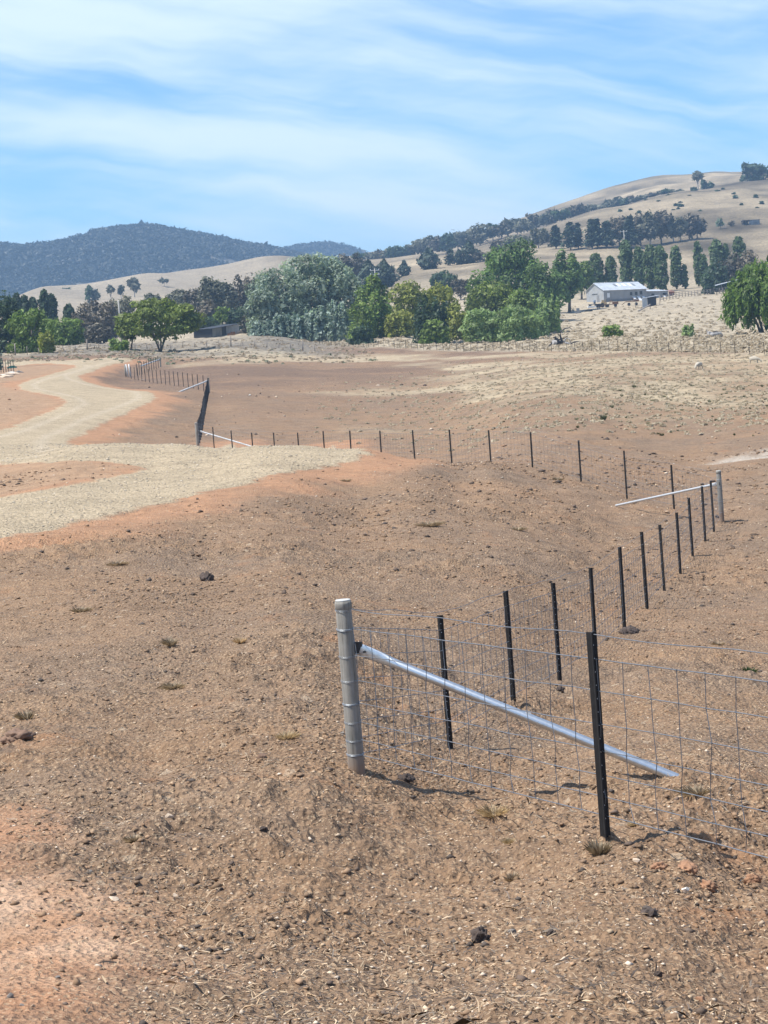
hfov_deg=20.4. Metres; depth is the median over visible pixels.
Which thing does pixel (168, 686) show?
grass tuft
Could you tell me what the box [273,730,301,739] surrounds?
grass tuft
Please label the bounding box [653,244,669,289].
lombardy poplar
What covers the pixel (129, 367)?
farm fence
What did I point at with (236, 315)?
tree
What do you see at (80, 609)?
grass tuft
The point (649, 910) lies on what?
dirt clod
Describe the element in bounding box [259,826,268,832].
dirt clod
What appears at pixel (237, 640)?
grass tuft
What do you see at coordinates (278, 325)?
silver shrub
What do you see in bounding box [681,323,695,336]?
leafy shrub
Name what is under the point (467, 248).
cypress tree
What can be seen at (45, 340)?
broadleaf tree
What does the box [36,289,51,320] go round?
lombardy poplar
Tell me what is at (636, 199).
gum tree
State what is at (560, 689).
dirt clod
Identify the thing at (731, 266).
gum tree
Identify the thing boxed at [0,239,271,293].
mountain
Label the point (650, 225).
gum tree
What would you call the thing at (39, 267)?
forest
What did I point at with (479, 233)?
gum tree
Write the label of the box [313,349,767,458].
straw grass
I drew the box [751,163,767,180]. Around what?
dark shrub
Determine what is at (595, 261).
lombardy poplar
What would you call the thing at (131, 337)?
broadleaf tree
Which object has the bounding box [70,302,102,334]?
gum tree
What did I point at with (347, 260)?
gum tree
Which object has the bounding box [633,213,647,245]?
gum tree
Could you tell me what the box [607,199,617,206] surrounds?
gum tree
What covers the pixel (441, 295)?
broadleaf tree
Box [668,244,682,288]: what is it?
lombardy poplar
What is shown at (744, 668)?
grass tuft
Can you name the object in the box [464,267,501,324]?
broadleaf tree
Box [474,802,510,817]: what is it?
grass tuft
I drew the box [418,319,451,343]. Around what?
round shrub
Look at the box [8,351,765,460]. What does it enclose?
paddock stones
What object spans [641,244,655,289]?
lombardy poplar
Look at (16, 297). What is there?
lombardy poplar
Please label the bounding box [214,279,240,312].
gum tree
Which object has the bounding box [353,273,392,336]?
broadleaf tree
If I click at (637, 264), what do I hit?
lombardy poplar
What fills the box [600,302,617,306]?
farm trailer
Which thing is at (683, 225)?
gum tree
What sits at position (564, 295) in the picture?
broadleaf tree
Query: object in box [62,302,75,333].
lombardy poplar
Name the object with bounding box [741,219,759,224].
hay shed
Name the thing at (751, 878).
dirt clod
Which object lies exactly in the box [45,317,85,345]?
broadleaf tree
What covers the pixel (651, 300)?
open hut
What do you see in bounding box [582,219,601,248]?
pine tree
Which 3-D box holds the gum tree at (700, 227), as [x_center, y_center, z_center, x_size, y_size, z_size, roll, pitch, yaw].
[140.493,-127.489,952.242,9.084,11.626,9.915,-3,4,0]
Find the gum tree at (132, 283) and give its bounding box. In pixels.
[126,277,140,296]
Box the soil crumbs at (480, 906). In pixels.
[0,450,767,1023]
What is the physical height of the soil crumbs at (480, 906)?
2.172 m
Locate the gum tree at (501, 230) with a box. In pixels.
[491,221,509,238]
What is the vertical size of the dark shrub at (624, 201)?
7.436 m
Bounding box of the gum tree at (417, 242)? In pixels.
[411,239,424,253]
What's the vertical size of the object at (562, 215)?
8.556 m
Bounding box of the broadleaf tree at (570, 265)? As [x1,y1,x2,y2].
[549,248,585,312]
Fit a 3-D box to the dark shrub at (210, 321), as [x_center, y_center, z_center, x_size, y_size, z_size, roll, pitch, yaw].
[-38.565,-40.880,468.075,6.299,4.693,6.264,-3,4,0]
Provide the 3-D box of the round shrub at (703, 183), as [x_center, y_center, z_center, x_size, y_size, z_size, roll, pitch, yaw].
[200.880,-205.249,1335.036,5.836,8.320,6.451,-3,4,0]
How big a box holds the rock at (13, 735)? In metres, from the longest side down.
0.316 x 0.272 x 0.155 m
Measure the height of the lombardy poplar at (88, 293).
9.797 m
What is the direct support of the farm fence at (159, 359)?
on the ground at (168, 416)
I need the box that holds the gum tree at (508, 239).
[501,234,521,246]
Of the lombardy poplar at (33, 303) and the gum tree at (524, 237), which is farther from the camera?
the gum tree at (524, 237)
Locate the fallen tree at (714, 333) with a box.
[706,330,722,335]
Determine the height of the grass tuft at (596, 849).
0.118 m
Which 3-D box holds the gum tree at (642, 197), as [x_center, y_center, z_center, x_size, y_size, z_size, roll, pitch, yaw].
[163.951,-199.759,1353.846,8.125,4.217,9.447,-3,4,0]
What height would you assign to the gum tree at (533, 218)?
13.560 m
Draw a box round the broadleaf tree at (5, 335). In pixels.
[0,290,30,352]
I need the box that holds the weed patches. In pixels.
[1,347,377,364]
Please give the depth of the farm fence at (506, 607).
25.62 m
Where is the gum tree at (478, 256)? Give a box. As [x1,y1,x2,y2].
[472,252,486,261]
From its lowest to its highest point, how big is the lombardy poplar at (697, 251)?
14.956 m
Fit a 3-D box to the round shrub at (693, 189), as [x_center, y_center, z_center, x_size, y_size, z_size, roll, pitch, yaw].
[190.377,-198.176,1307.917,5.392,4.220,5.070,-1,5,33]
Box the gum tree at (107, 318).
[87,299,118,338]
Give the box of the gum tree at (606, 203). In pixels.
[601,198,611,207]
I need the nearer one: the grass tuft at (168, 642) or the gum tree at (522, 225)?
the grass tuft at (168, 642)
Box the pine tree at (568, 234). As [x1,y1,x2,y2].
[559,222,582,249]
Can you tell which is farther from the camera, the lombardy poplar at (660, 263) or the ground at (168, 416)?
the lombardy poplar at (660, 263)
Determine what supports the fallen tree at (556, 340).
on the ground at (168, 416)
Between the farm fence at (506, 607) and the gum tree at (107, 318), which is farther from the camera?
the gum tree at (107, 318)
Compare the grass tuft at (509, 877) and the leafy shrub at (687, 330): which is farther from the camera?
the leafy shrub at (687, 330)
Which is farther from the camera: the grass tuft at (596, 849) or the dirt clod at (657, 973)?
the grass tuft at (596, 849)
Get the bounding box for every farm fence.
[0,360,13,372]
[124,364,206,391]
[136,356,160,374]
[194,423,716,514]
[197,378,209,443]
[335,599,767,857]
[354,470,724,752]
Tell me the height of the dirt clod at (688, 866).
0.081 m
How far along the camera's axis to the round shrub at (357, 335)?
369.93 m
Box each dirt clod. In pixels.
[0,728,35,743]
[199,571,214,580]
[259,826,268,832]
[397,773,415,783]
[470,925,490,942]
[546,929,556,935]
[556,686,564,692]
[618,625,639,634]
[641,906,657,916]
[650,861,667,869]
[653,971,662,977]
[677,859,697,873]
[700,879,718,892]
[743,874,761,883]
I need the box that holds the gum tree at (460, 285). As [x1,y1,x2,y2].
[450,279,468,299]
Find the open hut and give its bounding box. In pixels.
[635,295,659,307]
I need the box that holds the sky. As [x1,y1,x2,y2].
[0,0,767,251]
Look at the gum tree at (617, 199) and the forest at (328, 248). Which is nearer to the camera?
the gum tree at (617, 199)
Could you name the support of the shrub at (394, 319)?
on the ground at (168, 416)
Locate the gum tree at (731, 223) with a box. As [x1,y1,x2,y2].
[728,220,735,225]
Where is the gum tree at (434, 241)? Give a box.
[428,235,441,251]
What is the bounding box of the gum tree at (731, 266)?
[716,252,740,288]
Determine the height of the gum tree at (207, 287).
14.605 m
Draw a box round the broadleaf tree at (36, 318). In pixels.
[3,307,56,353]
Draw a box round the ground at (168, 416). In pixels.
[0,290,767,1023]
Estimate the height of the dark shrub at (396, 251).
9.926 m
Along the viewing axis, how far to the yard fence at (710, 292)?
582.55 m
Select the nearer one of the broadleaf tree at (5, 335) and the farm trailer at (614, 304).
the broadleaf tree at (5, 335)
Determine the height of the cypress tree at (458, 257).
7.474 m
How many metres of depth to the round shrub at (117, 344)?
320.54 m
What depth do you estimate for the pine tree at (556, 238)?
943.27 m
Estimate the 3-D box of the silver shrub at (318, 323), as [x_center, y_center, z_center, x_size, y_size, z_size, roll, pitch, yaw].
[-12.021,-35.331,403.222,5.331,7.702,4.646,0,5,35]
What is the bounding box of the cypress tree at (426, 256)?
[416,246,442,269]
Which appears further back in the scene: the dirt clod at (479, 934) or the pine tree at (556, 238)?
the pine tree at (556, 238)
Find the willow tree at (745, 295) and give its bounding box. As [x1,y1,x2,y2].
[718,255,767,332]
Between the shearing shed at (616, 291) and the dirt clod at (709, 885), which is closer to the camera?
the dirt clod at (709, 885)
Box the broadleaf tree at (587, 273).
[568,260,595,299]
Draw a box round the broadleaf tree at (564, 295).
[547,270,572,307]
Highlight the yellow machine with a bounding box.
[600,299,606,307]
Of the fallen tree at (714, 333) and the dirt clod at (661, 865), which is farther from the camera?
the fallen tree at (714, 333)
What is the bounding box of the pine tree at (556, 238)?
[547,225,564,248]
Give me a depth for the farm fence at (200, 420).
140.50 m
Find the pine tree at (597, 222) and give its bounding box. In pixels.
[592,218,603,247]
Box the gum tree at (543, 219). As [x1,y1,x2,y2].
[537,211,551,225]
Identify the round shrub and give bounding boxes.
[108,337,129,350]
[345,324,376,344]
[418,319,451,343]
[601,324,622,337]
[690,187,697,190]
[700,179,707,188]
[706,181,714,187]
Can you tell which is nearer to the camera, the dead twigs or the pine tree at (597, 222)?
the dead twigs
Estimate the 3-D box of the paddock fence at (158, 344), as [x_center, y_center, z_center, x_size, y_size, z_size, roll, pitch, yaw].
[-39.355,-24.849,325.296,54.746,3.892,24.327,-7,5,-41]
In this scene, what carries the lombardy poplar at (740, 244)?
on the hillside
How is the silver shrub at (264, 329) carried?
on the ground at (168, 416)
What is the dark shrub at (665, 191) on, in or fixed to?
on the hillside
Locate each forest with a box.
[0,220,311,299]
[284,240,367,259]
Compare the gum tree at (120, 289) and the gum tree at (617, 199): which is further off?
the gum tree at (617, 199)
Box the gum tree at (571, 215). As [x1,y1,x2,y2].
[561,207,574,218]
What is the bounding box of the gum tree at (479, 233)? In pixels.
[466,223,493,245]
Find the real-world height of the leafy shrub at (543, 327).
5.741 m
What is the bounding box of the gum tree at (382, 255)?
[378,249,394,258]
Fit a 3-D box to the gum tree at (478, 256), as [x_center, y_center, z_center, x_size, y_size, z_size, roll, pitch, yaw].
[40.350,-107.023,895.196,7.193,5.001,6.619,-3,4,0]
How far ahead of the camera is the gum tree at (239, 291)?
570.50 m
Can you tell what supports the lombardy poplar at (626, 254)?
on the hillside
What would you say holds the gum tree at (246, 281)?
on the ground at (168, 416)
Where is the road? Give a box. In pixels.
[0,357,371,537]
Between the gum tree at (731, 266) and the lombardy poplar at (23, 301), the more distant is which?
the gum tree at (731, 266)
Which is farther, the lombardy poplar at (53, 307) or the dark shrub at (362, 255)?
the dark shrub at (362, 255)
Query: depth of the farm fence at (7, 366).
226.79 m
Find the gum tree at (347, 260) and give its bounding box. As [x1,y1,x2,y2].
[332,253,359,274]
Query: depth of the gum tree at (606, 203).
1376.71 m
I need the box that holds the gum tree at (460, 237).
[451,229,467,247]
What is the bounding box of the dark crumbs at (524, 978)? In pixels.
[0,448,767,1023]
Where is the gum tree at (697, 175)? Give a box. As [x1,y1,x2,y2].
[691,170,705,189]
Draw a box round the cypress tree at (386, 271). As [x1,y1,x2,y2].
[376,258,401,286]
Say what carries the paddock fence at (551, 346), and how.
on the ground at (168, 416)
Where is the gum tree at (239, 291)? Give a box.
[231,274,250,321]
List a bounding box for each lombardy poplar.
[12,292,21,308]
[19,294,30,336]
[28,296,39,336]
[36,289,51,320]
[45,293,58,321]
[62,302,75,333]
[84,284,94,303]
[588,253,606,285]
[604,255,617,281]
[617,239,633,281]
[630,246,645,285]
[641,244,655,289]
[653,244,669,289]
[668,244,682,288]
[680,264,689,288]
[692,241,702,286]
[698,254,707,282]
[708,239,723,266]
[723,243,730,262]
[731,236,745,262]
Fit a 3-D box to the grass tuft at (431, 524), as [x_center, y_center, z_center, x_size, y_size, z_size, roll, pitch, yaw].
[0.940,0.235,43.433,0.743,0.134,0.735,0,5,43]
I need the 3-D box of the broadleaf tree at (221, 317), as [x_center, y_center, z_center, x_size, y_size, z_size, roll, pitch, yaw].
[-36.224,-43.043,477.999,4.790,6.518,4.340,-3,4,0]
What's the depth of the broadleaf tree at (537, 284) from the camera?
486.01 m
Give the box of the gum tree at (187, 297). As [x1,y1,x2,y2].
[181,287,200,311]
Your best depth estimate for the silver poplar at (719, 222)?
992.79 m
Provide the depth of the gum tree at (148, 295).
616.71 m
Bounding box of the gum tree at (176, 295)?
[165,289,190,308]
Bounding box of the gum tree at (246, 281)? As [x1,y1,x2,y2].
[243,273,257,294]
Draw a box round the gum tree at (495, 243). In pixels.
[489,240,504,249]
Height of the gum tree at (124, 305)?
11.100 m
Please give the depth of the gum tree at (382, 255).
1313.06 m
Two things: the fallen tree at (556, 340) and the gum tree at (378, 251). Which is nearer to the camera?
the fallen tree at (556, 340)
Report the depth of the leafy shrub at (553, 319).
393.72 m
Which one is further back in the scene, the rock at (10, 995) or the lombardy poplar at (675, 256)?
the lombardy poplar at (675, 256)
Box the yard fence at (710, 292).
[660,287,725,301]
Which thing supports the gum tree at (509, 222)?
on the hillside
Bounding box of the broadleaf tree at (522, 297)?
[501,288,540,329]
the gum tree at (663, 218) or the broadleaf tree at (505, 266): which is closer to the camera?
the broadleaf tree at (505, 266)
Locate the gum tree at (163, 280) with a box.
[157,277,168,286]
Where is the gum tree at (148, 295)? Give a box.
[139,292,161,323]
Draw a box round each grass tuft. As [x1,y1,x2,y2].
[11,709,35,719]
[67,606,94,612]
[104,560,129,565]
[120,834,141,842]
[157,681,185,689]
[158,638,178,645]
[232,636,246,643]
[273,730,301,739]
[411,521,446,526]
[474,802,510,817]
[500,838,514,844]
[503,870,520,882]
[511,527,529,530]
[582,836,614,855]
[627,821,637,826]
[673,784,712,796]
[708,641,726,644]
[739,667,757,672]
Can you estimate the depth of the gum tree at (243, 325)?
437.94 m
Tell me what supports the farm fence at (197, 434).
on the ground at (168, 416)
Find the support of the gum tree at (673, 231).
on the hillside
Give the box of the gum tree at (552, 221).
[547,208,559,224]
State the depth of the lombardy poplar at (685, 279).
656.38 m
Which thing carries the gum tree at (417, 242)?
on the hillside
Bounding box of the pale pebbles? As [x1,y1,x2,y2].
[0,446,767,1023]
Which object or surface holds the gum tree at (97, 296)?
on the hillside
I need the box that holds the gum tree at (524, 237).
[514,235,528,246]
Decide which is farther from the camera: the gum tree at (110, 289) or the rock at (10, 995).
the gum tree at (110, 289)
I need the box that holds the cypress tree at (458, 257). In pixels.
[455,248,463,264]
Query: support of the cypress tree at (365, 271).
on the hillside
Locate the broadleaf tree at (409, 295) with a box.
[388,279,434,334]
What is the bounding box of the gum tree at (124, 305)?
[114,295,134,337]
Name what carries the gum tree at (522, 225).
on the hillside
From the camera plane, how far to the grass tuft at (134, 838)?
12.77 m
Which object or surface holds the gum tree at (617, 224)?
on the hillside
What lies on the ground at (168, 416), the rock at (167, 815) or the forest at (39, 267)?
the rock at (167, 815)
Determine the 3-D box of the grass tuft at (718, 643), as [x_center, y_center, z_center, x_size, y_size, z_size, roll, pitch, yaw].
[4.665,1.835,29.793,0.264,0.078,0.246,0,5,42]
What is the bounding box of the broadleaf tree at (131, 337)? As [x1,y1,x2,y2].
[114,312,139,349]
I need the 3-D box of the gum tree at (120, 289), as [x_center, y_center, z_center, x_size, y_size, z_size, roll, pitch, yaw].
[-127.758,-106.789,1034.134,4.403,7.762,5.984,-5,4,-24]
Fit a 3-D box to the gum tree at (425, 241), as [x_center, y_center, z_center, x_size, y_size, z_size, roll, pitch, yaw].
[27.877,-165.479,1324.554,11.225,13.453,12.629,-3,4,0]
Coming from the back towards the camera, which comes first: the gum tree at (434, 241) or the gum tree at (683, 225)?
the gum tree at (434, 241)
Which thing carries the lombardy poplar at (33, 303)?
on the ground at (168, 416)
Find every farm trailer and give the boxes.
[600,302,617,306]
[622,299,638,305]
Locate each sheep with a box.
[694,362,702,368]
[749,356,761,362]
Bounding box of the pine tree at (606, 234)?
[597,220,617,247]
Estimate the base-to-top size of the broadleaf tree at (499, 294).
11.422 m
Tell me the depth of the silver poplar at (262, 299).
418.84 m
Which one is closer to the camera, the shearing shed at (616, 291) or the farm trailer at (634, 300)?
the farm trailer at (634, 300)
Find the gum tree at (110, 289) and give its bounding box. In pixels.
[105,284,115,298]
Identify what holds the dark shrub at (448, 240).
on the hillside
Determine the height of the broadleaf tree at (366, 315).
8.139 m
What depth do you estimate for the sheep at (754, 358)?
179.48 m
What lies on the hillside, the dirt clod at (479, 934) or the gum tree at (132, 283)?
the gum tree at (132, 283)
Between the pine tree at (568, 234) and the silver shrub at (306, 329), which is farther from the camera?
the pine tree at (568, 234)
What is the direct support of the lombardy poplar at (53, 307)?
on the ground at (168, 416)
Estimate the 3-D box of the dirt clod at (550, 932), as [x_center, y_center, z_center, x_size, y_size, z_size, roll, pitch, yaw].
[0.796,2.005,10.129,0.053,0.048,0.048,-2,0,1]
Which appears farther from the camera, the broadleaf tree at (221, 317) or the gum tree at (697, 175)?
the gum tree at (697, 175)
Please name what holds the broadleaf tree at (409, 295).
on the ground at (168, 416)
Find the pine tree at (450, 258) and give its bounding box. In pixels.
[442,247,457,264]
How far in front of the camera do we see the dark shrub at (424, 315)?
359.73 m
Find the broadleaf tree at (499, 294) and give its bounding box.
[461,280,513,332]
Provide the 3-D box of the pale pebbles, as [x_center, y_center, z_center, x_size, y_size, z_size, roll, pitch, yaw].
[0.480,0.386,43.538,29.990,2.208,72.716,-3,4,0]
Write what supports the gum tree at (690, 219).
on the hillside
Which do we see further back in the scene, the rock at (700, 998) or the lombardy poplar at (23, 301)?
the lombardy poplar at (23, 301)
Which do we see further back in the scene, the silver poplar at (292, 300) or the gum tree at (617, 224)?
the gum tree at (617, 224)
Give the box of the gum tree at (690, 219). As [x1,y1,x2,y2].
[682,213,698,239]
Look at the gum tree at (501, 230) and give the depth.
1291.37 m
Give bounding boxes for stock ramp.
[587,300,599,307]
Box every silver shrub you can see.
[248,320,263,335]
[256,319,276,335]
[267,312,288,336]
[284,310,304,338]
[296,306,316,340]
[309,305,327,341]
[321,298,343,341]
[335,301,353,340]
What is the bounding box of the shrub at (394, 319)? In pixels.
[383,309,415,337]
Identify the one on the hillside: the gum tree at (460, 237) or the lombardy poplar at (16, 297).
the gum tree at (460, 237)
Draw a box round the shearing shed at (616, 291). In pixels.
[584,281,673,301]
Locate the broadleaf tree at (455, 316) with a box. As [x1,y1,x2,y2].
[441,301,466,340]
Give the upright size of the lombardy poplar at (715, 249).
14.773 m
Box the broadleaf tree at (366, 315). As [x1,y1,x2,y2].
[345,300,378,338]
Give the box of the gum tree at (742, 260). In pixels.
[734,249,763,276]
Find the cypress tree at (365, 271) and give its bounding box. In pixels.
[356,258,380,290]
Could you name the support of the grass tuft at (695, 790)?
on the ground at (168, 416)
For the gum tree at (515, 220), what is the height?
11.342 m
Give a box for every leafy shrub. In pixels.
[458,307,499,341]
[485,303,542,342]
[533,292,563,332]
[533,309,548,335]
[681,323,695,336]
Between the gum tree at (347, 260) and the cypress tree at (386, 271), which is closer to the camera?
the cypress tree at (386, 271)
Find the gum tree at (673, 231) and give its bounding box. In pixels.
[666,215,681,242]
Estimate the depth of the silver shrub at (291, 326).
403.51 m
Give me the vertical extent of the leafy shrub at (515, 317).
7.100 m
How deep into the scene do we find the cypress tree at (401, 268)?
844.32 m
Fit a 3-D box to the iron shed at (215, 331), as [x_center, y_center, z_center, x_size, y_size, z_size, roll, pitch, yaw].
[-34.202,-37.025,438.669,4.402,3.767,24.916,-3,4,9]
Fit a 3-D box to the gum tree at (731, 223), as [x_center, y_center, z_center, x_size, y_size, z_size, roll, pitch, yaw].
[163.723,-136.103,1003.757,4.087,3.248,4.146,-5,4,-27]
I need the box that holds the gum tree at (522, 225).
[512,218,534,232]
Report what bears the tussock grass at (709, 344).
on the ground at (168, 416)
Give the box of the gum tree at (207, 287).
[197,276,226,313]
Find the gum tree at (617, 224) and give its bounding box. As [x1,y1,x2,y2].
[610,215,625,242]
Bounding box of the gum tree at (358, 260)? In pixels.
[350,252,364,276]
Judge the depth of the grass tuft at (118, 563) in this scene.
33.53 m
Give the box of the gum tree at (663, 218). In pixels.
[652,210,672,243]
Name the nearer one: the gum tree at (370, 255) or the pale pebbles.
the pale pebbles
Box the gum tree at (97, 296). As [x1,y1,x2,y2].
[92,289,100,300]
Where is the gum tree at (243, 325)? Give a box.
[238,314,248,333]
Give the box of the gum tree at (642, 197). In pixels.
[636,195,647,199]
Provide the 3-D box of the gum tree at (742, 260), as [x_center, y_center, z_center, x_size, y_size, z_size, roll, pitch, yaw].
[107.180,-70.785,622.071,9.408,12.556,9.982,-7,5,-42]
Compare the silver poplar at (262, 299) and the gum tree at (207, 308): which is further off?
the gum tree at (207, 308)
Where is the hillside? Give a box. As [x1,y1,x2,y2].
[0,171,767,326]
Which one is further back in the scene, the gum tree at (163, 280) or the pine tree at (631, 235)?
the gum tree at (163, 280)
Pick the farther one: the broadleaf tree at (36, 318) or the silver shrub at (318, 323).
the silver shrub at (318, 323)
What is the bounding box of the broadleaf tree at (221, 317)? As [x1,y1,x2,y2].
[212,306,231,324]
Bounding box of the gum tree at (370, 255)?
[364,252,380,259]
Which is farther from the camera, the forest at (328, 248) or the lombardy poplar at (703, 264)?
the forest at (328, 248)
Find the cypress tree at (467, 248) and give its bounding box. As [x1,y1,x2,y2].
[460,240,481,263]
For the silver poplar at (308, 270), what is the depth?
434.11 m
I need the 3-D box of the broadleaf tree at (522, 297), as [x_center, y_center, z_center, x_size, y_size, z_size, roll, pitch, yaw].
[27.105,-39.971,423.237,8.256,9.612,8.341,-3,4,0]
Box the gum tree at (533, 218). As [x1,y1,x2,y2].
[525,213,539,229]
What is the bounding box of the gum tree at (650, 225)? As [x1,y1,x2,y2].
[636,209,661,244]
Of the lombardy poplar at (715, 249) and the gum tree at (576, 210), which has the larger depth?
the gum tree at (576, 210)
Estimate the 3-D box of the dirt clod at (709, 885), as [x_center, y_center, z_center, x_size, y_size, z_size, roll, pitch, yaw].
[1.757,2.039,11.585,0.106,0.076,0.125,-3,13,-31]
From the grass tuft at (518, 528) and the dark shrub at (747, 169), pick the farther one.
the dark shrub at (747, 169)
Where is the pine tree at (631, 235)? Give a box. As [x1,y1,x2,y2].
[618,214,643,246]
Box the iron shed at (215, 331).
[194,323,238,337]
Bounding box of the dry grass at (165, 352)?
[0,335,375,363]
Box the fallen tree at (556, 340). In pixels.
[549,327,578,345]
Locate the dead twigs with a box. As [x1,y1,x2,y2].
[0,473,767,1023]
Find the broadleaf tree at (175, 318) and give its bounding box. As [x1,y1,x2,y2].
[113,297,207,351]
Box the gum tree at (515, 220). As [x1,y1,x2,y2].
[511,218,520,234]
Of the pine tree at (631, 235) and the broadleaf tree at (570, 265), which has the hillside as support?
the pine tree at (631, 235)
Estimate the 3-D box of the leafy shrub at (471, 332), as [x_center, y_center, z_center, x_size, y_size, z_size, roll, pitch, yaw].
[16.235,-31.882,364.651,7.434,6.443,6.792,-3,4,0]
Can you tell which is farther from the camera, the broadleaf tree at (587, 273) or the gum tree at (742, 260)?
the gum tree at (742, 260)
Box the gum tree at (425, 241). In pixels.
[420,235,432,249]
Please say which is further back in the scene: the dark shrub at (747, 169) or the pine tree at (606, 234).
the dark shrub at (747, 169)
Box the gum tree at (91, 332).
[82,322,112,343]
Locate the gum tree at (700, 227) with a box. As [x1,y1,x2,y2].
[691,214,707,238]
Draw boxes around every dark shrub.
[199,316,221,329]
[350,252,366,259]
[384,245,410,257]
[412,292,448,343]
[429,270,457,291]
[437,231,459,251]
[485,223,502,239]
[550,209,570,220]
[618,198,630,204]
[660,187,670,193]
[700,273,715,293]
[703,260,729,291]
[739,161,758,181]
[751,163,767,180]
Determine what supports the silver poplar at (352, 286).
on the ground at (168, 416)
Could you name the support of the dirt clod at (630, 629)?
on the ground at (168, 416)
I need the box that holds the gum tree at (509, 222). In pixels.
[501,217,515,235]
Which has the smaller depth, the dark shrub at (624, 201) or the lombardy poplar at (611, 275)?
the lombardy poplar at (611, 275)
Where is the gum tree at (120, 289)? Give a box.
[117,284,124,298]
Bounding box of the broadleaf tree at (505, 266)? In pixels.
[482,237,546,296]
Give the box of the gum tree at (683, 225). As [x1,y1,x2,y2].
[675,216,688,240]
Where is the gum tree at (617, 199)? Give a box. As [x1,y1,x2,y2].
[611,196,623,206]
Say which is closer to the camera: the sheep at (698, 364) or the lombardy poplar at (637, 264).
the sheep at (698, 364)
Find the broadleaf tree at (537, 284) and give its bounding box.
[524,262,561,312]
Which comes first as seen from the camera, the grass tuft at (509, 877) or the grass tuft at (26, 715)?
the grass tuft at (509, 877)
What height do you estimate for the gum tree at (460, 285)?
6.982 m
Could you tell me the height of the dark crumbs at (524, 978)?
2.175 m
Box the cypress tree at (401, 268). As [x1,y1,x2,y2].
[396,259,411,276]
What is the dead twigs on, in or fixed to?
on the ground at (168, 416)
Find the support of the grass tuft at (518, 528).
on the ground at (168, 416)
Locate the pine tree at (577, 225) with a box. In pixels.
[574,222,583,248]
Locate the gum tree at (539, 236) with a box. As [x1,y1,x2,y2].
[527,226,551,247]
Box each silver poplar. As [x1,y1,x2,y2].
[243,283,280,334]
[245,264,312,326]
[279,251,351,328]
[319,263,366,325]
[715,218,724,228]
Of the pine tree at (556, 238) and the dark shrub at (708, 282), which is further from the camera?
the pine tree at (556, 238)
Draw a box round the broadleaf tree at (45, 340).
[37,330,56,352]
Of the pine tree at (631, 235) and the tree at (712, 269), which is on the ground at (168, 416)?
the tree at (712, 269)
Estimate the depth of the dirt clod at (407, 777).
16.29 m
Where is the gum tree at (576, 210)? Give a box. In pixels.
[569,203,585,215]
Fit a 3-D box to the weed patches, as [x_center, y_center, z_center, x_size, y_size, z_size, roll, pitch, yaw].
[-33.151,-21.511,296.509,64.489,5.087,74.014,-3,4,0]
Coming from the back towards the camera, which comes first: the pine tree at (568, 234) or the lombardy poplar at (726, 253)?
the pine tree at (568, 234)
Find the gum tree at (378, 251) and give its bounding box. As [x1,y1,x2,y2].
[374,249,383,258]
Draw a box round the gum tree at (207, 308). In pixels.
[197,299,216,325]
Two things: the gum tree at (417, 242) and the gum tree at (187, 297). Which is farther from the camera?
the gum tree at (417, 242)
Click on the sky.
(370, 125)
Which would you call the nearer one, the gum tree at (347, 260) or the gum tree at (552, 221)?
the gum tree at (347, 260)
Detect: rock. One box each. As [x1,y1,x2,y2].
[7,992,13,997]
[109,896,118,901]
[165,813,173,817]
[258,753,265,758]
[695,996,705,1002]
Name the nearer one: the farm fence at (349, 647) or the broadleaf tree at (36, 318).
the farm fence at (349, 647)
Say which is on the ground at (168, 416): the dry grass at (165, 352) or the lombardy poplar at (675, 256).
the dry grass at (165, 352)
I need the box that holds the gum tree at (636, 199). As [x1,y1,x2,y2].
[629,197,641,201]
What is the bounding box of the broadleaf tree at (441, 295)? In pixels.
[428,280,460,327]
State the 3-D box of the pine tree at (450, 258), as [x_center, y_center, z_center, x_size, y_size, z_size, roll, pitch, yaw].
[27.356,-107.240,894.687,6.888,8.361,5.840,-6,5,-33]
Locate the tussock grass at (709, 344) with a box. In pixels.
[300,292,767,352]
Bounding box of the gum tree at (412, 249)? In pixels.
[404,242,417,254]
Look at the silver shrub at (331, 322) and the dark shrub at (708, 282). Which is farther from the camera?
the dark shrub at (708, 282)
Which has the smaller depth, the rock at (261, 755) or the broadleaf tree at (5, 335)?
the rock at (261, 755)
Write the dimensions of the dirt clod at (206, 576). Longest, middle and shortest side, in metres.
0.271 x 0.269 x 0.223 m
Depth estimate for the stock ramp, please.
557.22 m
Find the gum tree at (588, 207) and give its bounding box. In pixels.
[584,203,600,211]
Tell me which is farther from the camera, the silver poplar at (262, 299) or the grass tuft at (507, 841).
the silver poplar at (262, 299)
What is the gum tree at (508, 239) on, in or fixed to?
on the hillside
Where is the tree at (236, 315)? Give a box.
[226,306,247,330]
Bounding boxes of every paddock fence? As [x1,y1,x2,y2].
[14,336,314,354]
[326,338,767,353]
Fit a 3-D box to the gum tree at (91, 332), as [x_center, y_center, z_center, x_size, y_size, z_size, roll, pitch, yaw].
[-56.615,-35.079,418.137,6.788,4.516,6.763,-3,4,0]
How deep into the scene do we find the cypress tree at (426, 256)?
872.78 m

